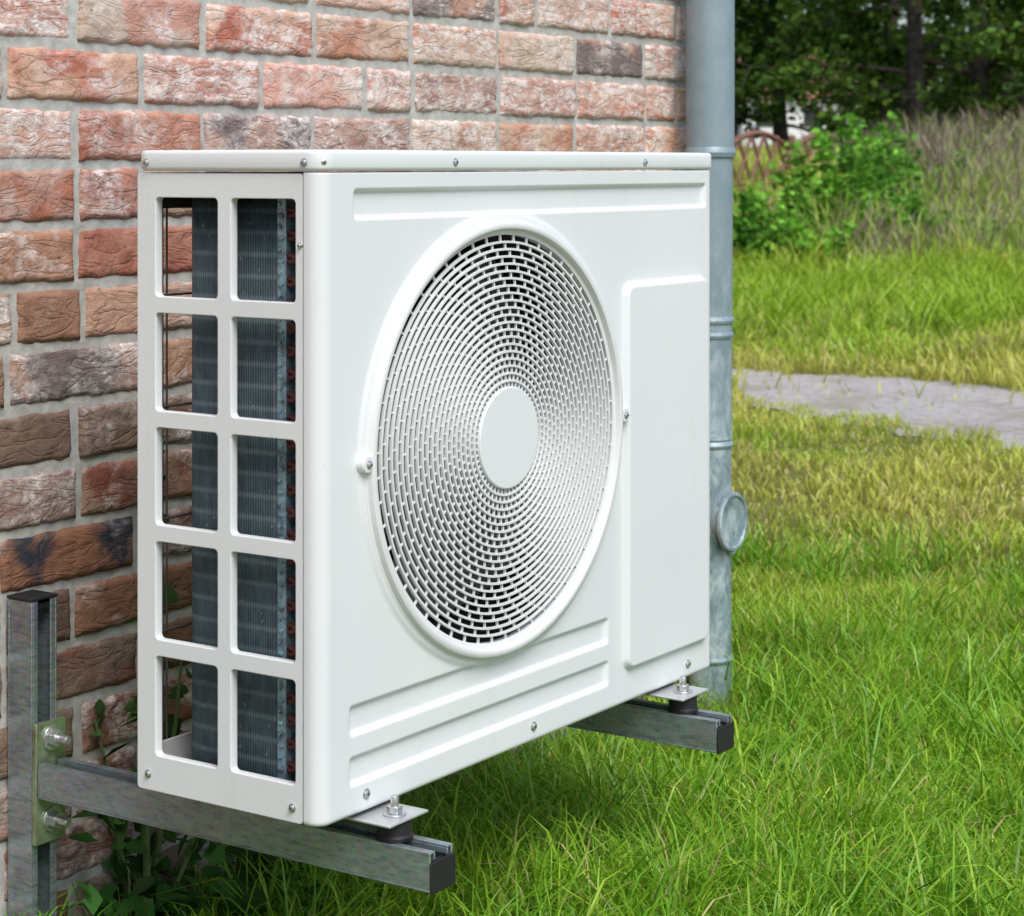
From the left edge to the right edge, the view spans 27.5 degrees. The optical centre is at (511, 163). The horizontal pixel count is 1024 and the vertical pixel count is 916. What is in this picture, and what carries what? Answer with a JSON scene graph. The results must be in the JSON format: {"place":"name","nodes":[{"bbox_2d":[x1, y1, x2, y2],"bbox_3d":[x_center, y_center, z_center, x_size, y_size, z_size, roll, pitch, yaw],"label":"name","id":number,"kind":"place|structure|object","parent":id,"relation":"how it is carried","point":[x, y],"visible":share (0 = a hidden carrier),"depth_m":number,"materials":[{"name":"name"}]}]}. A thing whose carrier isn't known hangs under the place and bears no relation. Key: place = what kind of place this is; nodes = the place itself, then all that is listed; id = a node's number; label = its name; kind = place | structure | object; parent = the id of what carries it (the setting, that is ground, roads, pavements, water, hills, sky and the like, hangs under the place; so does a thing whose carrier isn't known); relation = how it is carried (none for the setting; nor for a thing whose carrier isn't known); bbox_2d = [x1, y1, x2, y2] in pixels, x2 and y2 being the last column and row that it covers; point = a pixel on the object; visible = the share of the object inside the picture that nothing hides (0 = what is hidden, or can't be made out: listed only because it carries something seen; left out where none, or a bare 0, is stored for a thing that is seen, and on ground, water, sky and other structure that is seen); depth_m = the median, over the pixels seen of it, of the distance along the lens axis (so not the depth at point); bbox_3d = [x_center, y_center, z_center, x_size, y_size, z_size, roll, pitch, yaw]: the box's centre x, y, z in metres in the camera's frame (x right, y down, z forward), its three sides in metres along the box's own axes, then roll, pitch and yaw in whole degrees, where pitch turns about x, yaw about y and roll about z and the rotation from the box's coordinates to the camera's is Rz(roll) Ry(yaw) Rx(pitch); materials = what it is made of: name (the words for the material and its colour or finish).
{"place":"outdoors","nodes":[
{"label":"outdoors","id":0,"kind":"place"},
{"bbox_2d":[4,119,1023,915],"bbox_3d":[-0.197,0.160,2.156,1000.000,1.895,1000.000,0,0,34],"label":"ground","id":1,"kind":"structure","parent":0,"point":[868,539],"depth_m":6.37,"materials":[{"name":"green plant"}]},
{"bbox_2d":[59,879,134,915],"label":"wall weed","id":2,"kind":"object","parent":1,"relation":"on","point":[96,905],"depth_m":2.55,"materials":[{"name":"green plant"}]},
{"bbox_2d":[88,449,191,913],"bbox_3d":[-0.460,0.696,2.647,0.149,0.688,0.137,0,0,34],"label":"wall weed","id":3,"kind":"object","parent":1,"relation":"on","point":[144,881],"depth_m":2.64,"materials":[{"name":"green plant"}]},
{"bbox_2d":[68,812,249,915],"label":"wall weed","id":4,"kind":"object","parent":1,"relation":"on","point":[140,905],"depth_m":2.62,"materials":[{"name":"green plant"}]},
{"bbox_2d":[150,869,320,915],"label":"wall weed","id":5,"kind":"object","parent":1,"relation":"on","point":[259,895],"depth_m":2.59,"materials":[{"name":"green plant"}]},
{"bbox_2d":[225,845,280,901],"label":"wall weed","id":6,"kind":"object","parent":1,"relation":"on","point":[234,850],"depth_m":2.74,"materials":[{"name":"green plant"}]},
{"bbox_2d":[176,679,688,903],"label":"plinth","id":7,"kind":"structure","parent":1,"relation":"on","point":[453,777],"depth_m":3.40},
{"bbox_2d":[0,0,688,915],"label":"front wall bricks","id":8,"kind":"object","parent":7,"relation":"on","point":[44,558],"visible":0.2,"depth_m":2.71,"materials":[{"name":"red brick"}]},
{"bbox_2d":[7,589,454,915],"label":"wall bracket","id":9,"kind":"object","parent":8,"relation":"attached to","point":[48,780],"depth_m":2.48,"materials":[{"name":"grey metal"}]},
{"bbox_2d":[138,149,710,842],"bbox_3d":[-0.054,0.350,2.567,0.308,0.730,0.855,0,0,34],"label":"air conditioner outdoor unit","id":10,"kind":"object","parent":9,"relation":"on","point":[446,421],"visible":1,"depth_m":2.30,"materials":[{"name":"white paint"}]},
{"bbox_2d":[731,563,759,584],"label":"broadleaf weed","id":11,"kind":"object","parent":1,"relation":"on","point":[733,565],"visible":0.04,"depth_m":4.99,"materials":[{"name":"green plant"}]},
{"bbox_2d":[733,182,783,243],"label":"leafy shrub","id":12,"kind":"object","parent":1,"relation":"on","point":[756,198],"visible":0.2,"depth_m":18.08,"materials":[{"name":"green plant"}]},
{"bbox_2d":[733,187,787,262],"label":"leafy shrub","id":13,"kind":"object","parent":1,"relation":"on","point":[754,235],"visible":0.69,"depth_m":17.19,"materials":[{"name":"green plant"}]},
{"bbox_2d":[735,0,795,138],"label":"deciduous tree","id":14,"kind":"object","parent":1,"relation":"on","point":[742,115],"visible":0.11,"depth_m":32.58,"materials":[{"name":"green plant"}]},
{"bbox_2d":[738,98,838,146],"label":"walls","id":15,"kind":"structure","parent":1,"relation":"on","point":[794,131],"depth_m":62.43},
{"bbox_2d":[755,106,822,125],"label":"windows","id":16,"kind":"structure","parent":15,"relation":"attached to","point":[807,122],"depth_m":62.47,"materials":[{"name":"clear glass"}]},
{"bbox_2d":[739,56,848,97],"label":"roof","id":17,"kind":"structure","parent":15,"relation":"on","point":[796,89],"depth_m":62.42,"materials":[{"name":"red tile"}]},
{"bbox_2d":[733,130,852,191],"bbox_3d":[3.387,0.181,25.407,0.099,1.157,2.946,0,0,40],"label":"lattice fence","id":18,"kind":"object","parent":1,"relation":"on","point":[765,136],"visible":0.24,"depth_m":24.95,"materials":[{"name":"brown wood"}]},
{"bbox_2d":[765,192,856,265],"bbox_3d":[2.447,0.604,17.223,0.806,0.748,0.737,0,0,-36],"label":"leafy shrub","id":19,"kind":"object","parent":1,"relation":"on","point":[799,228],"visible":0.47,"depth_m":17.11,"materials":[{"name":"green plant"}]},
{"bbox_2d":[768,124,890,236],"bbox_3d":[2.801,0.266,18.249,1.073,1.235,0.916,0,0,15],"label":"leafy shrub","id":20,"kind":"object","parent":1,"relation":"on","point":[802,177],"visible":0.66,"depth_m":18.15,"materials":[{"name":"green plant"}]},
{"bbox_2d":[735,0,940,149],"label":"deciduous tree","id":21,"kind":"object","parent":1,"relation":"on","point":[758,16],"visible":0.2,"depth_m":33.17,"materials":[{"name":"green plant"}]},
{"bbox_2d":[788,111,907,217],"bbox_3d":[3.085,0.181,19.187,0.867,1.340,0.996,0,0,-44],"label":"leafy shrub","id":22,"kind":"object","parent":1,"relation":"on","point":[846,164],"visible":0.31,"depth_m":19.09,"materials":[{"name":"green plant"}]},
{"bbox_2d":[838,120,911,177],"bbox_3d":[3.882,0.080,22.483,0.808,1.108,0.957,0,0,34],"label":"leafy shrub","id":23,"kind":"object","parent":1,"relation":"on","point":[893,145],"visible":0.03,"depth_m":22.48,"materials":[{"name":"green plant"}]},
{"bbox_2d":[735,0,1020,133],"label":"deciduous tree","id":24,"kind":"object","parent":1,"relation":"on","point":[909,90],"visible":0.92,"depth_m":29.63,"materials":[{"name":"green plant"}]},
{"bbox_2d":[745,99,1023,268],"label":"dry weeds","id":25,"kind":"object","parent":1,"relation":"on","point":[943,146],"visible":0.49,"depth_m":20.53,"materials":[{"name":"beige plant"}]},
{"bbox_2d":[854,125,936,207],"bbox_3d":[3.884,0.203,21.061,0.717,1.185,1.278,0,0,-8],"label":"leafy shrub","id":26,"kind":"object","parent":1,"relation":"on","point":[910,165],"visible":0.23,"depth_m":20.93,"materials":[{"name":"green plant"}]},
{"bbox_2d":[779,0,1023,139],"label":"distant tree line","id":27,"kind":"object","parent":1,"relation":"on","point":[1010,79],"visible":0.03,"depth_m":69.82,"materials":[{"name":"green plant"}]},
{"bbox_2d":[781,0,1023,128],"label":"deciduous tree","id":28,"kind":"object","parent":1,"relation":"on","point":[983,68],"visible":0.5,"depth_m":32.38,"materials":[{"name":"green plant"}]},
{"bbox_2d":[782,0,1022,139],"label":"deciduous tree","id":29,"kind":"object","parent":1,"relation":"on","point":[931,72],"visible":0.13,"depth_m":36.91,"materials":[{"name":"green plant"}]},
{"bbox_2d":[860,176,947,243],"bbox_3d":[3.321,0.558,18.326,0.827,0.908,1.001,0,0,34],"label":"leafy shrub","id":30,"kind":"object","parent":1,"relation":"on","point":[896,201],"visible":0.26,"depth_m":18.21,"materials":[{"name":"green plant"}]},
{"bbox_2d":[880,140,979,188],"bbox_3d":[4.264,0.182,22.076,1.280,0.859,0.791,0,0,-12],"label":"leafy shrub","id":31,"kind":"object","parent":1,"relation":"on","point":[896,163],"visible":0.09,"depth_m":22.04,"materials":[{"name":"green plant"}]},
{"bbox_2d":[867,6,1023,129],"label":"deciduous tree","id":32,"kind":"object","parent":1,"relation":"on","point":[994,94],"visible":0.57,"depth_m":30.98,"materials":[{"name":"green plant"}]},
{"bbox_2d":[921,206,1021,247],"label":"leafy shrub","id":33,"kind":"object","parent":1,"relation":"on","point":[961,221],"visible":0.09,"depth_m":17.96,"materials":[{"name":"green plant"}]},
{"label":"rear walls","id":34,"kind":"object","parent":1,"relation":"on","visible":0},
{"bbox_2d":[0,0,685,915],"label":"front wall mortar","id":35,"kind":"object","parent":34,"relation":"attached to","point":[72,404],"depth_m":2.70,"materials":[{"name":"grey concrete"}]},
{"bbox_2d":[566,698,733,754],"bbox_3d":[0.015,0.780,2.885,0.635,0.519,0.048,0,0,34],"label":"wall bracket","id":36,"kind":"object","parent":35,"relation":"attached to","point":[700,729],"depth_m":2.74,"materials":[{"name":"metal"}]},
{"bbox_2d":[684,0,747,710],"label":"drain pipe","id":37,"kind":"object","parent":35,"relation":"attached to","point":[710,76],"visible":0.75,"depth_m":3.81,"materials":[{"name":"metal"}]},
{"bbox_2d":[732,367,1023,455],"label":"gravel path","id":38,"kind":"structure","parent":0,"point":[977,405],"depth_m":8.96,"materials":[{"name":"grey gravel"}]},
{"bbox_2d":[785,0,1022,132],"label":"sky","id":39,"kind":"structure","parent":0,"point":[901,21],"materials":[{"name":"white"}]}
]}

